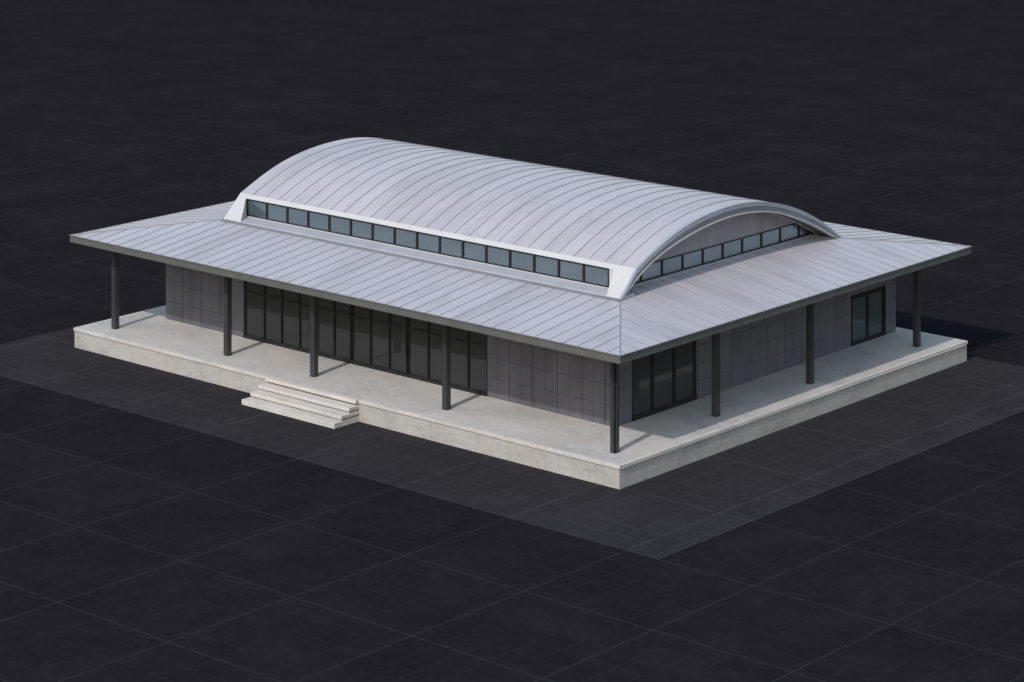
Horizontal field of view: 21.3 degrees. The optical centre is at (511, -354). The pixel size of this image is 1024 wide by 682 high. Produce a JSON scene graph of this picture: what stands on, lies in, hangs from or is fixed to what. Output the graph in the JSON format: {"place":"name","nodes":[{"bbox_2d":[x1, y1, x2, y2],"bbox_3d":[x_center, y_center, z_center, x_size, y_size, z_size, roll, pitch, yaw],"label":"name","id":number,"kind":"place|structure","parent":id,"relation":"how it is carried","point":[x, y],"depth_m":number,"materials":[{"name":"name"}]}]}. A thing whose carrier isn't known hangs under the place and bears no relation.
{"place":"outdoors","nodes":[
{"label":"outdoors","id":0,"kind":"place"},
{"bbox_2d":[0,0,1023,681],"bbox_3d":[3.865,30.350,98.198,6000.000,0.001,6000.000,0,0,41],"label":"ground","id":1,"kind":"structure","parent":0,"point":[138,548],"depth_m":123.42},
{"bbox_2d":[0,304,1023,558],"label":"pavement","id":2,"kind":"structure","parent":1,"relation":"on","point":[692,504],"depth_m":103.11,"materials":[{"name":"grey concrete"}]},
{"bbox_2d":[69,137,971,489],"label":"pavilion","id":3,"kind":"structure","parent":2,"relation":"on","point":[619,333],"depth_m":109.86,"materials":[{"name":"metal"}]},
{"bbox_2d":[246,199,265,218],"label":"clerestory window","id":4,"kind":"structure","parent":3,"relation":"in","point":[255,208],"depth_m":118.32,"materials":[{"name":"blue glass"}]},
{"bbox_2d":[266,202,286,223],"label":"clerestory window","id":5,"kind":"structure","parent":3,"relation":"in","point":[274,212],"depth_m":117.49,"materials":[{"name":"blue glass"}]},
{"bbox_2d":[287,206,307,227],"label":"clerestory window","id":6,"kind":"structure","parent":3,"relation":"in","point":[295,216],"depth_m":116.66,"materials":[{"name":"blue glass"}]},
{"bbox_2d":[308,210,328,231],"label":"clerestory window","id":7,"kind":"structure","parent":3,"relation":"in","point":[316,220],"depth_m":115.81,"materials":[{"name":"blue glass"}]},
{"bbox_2d":[329,214,349,235],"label":"clerestory window","id":8,"kind":"structure","parent":3,"relation":"in","point":[337,224],"depth_m":114.99,"materials":[{"name":"blue glass"}]},
{"bbox_2d":[350,219,371,240],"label":"clerestory window","id":9,"kind":"structure","parent":3,"relation":"in","point":[358,228],"depth_m":114.15,"materials":[{"name":"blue glass"}]},
{"bbox_2d":[372,223,393,244],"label":"clerestory window","id":10,"kind":"structure","parent":3,"relation":"in","point":[380,233],"depth_m":113.29,"materials":[{"name":"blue glass"}]},
{"bbox_2d":[394,227,416,249],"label":"clerestory window","id":11,"kind":"structure","parent":3,"relation":"in","point":[406,238],"depth_m":112.49,"materials":[{"name":"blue glass"}]},
{"bbox_2d":[417,231,438,253],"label":"clerestory window","id":12,"kind":"structure","parent":3,"relation":"in","point":[426,242],"depth_m":111.61,"materials":[{"name":"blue glass"}]},
{"bbox_2d":[439,236,461,258],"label":"clerestory window","id":13,"kind":"structure","parent":3,"relation":"in","point":[452,247],"depth_m":110.83,"materials":[{"name":"blue glass"}]},
{"bbox_2d":[462,240,485,262],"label":"clerestory window","id":14,"kind":"structure","parent":3,"relation":"in","point":[473,251],"depth_m":109.96,"materials":[{"name":"blue glass"}]},
{"bbox_2d":[486,245,509,267],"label":"clerestory window","id":15,"kind":"structure","parent":3,"relation":"in","point":[498,256],"depth_m":109.11,"materials":[{"name":"blue glass"}]},
{"bbox_2d":[510,249,533,272],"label":"clerestory window","id":16,"kind":"structure","parent":3,"relation":"in","point":[519,260],"depth_m":108.29,"materials":[{"name":"blue glass"}]},
{"bbox_2d":[534,254,557,277],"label":"clerestory window","id":17,"kind":"structure","parent":3,"relation":"in","point":[544,265],"depth_m":107.44,"materials":[{"name":"blue glass"}]},
{"bbox_2d":[558,259,582,282],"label":"clerestory window","id":18,"kind":"structure","parent":3,"relation":"in","point":[569,270],"depth_m":106.63,"materials":[{"name":"blue glass"}]},
{"bbox_2d":[583,264,608,287],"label":"clerestory window","id":19,"kind":"structure","parent":3,"relation":"in","point":[594,275],"depth_m":105.78,"materials":[{"name":"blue glass"}]},
{"bbox_2d":[634,274,641,283],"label":"gable window","id":20,"kind":"structure","parent":3,"relation":"in","point":[639,279],"depth_m":106.11,"materials":[{"name":"glass"}]},
{"bbox_2d":[642,260,661,281],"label":"gable window","id":21,"kind":"structure","parent":3,"relation":"in","point":[654,271],"depth_m":106.79,"materials":[{"name":"blue glass"}]},
{"bbox_2d":[632,340,696,420],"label":"window","id":22,"kind":"structure","parent":3,"relation":"in","point":[666,379],"depth_m":105.38,"materials":[{"name":"black glass"}]},
{"bbox_2d":[662,254,682,275],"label":"gable window","id":23,"kind":"structure","parent":3,"relation":"in","point":[674,264],"depth_m":107.71,"materials":[{"name":"blue glass"}]},
{"bbox_2d":[683,248,702,269],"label":"gable window","id":24,"kind":"structure","parent":3,"relation":"in","point":[692,259],"depth_m":108.68,"materials":[{"name":"blue glass"}]},
{"bbox_2d":[703,243,722,264],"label":"gable window","id":25,"kind":"structure","parent":3,"relation":"in","point":[713,253],"depth_m":109.67,"materials":[{"name":"blue glass"}]},
{"bbox_2d":[723,237,742,258],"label":"gable window","id":26,"kind":"structure","parent":3,"relation":"in","point":[734,247],"depth_m":110.69,"materials":[{"name":"blue glass"}]},
{"bbox_2d":[743,232,761,252],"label":"gable window","id":27,"kind":"structure","parent":3,"relation":"in","point":[753,242],"depth_m":111.72,"materials":[{"name":"blue glass"}]},
{"bbox_2d":[762,227,780,247],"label":"gable window","id":28,"kind":"structure","parent":3,"relation":"in","point":[771,237],"depth_m":112.71,"materials":[{"name":"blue glass"}]},
{"bbox_2d":[781,223,798,242],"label":"gable window","id":29,"kind":"structure","parent":3,"relation":"in","point":[791,231],"depth_m":113.68,"materials":[{"name":"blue glass"}]},
{"bbox_2d":[799,225,813,237],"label":"gable window","id":30,"kind":"structure","parent":3,"relation":"in","point":[803,232],"depth_m":114.43,"materials":[{"name":"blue glass"}]},
{"bbox_2d":[851,285,885,345],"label":"double door","id":31,"kind":"structure","parent":3,"relation":"in","point":[868,308],"depth_m":115.98,"materials":[{"name":"black glass"}]}
]}

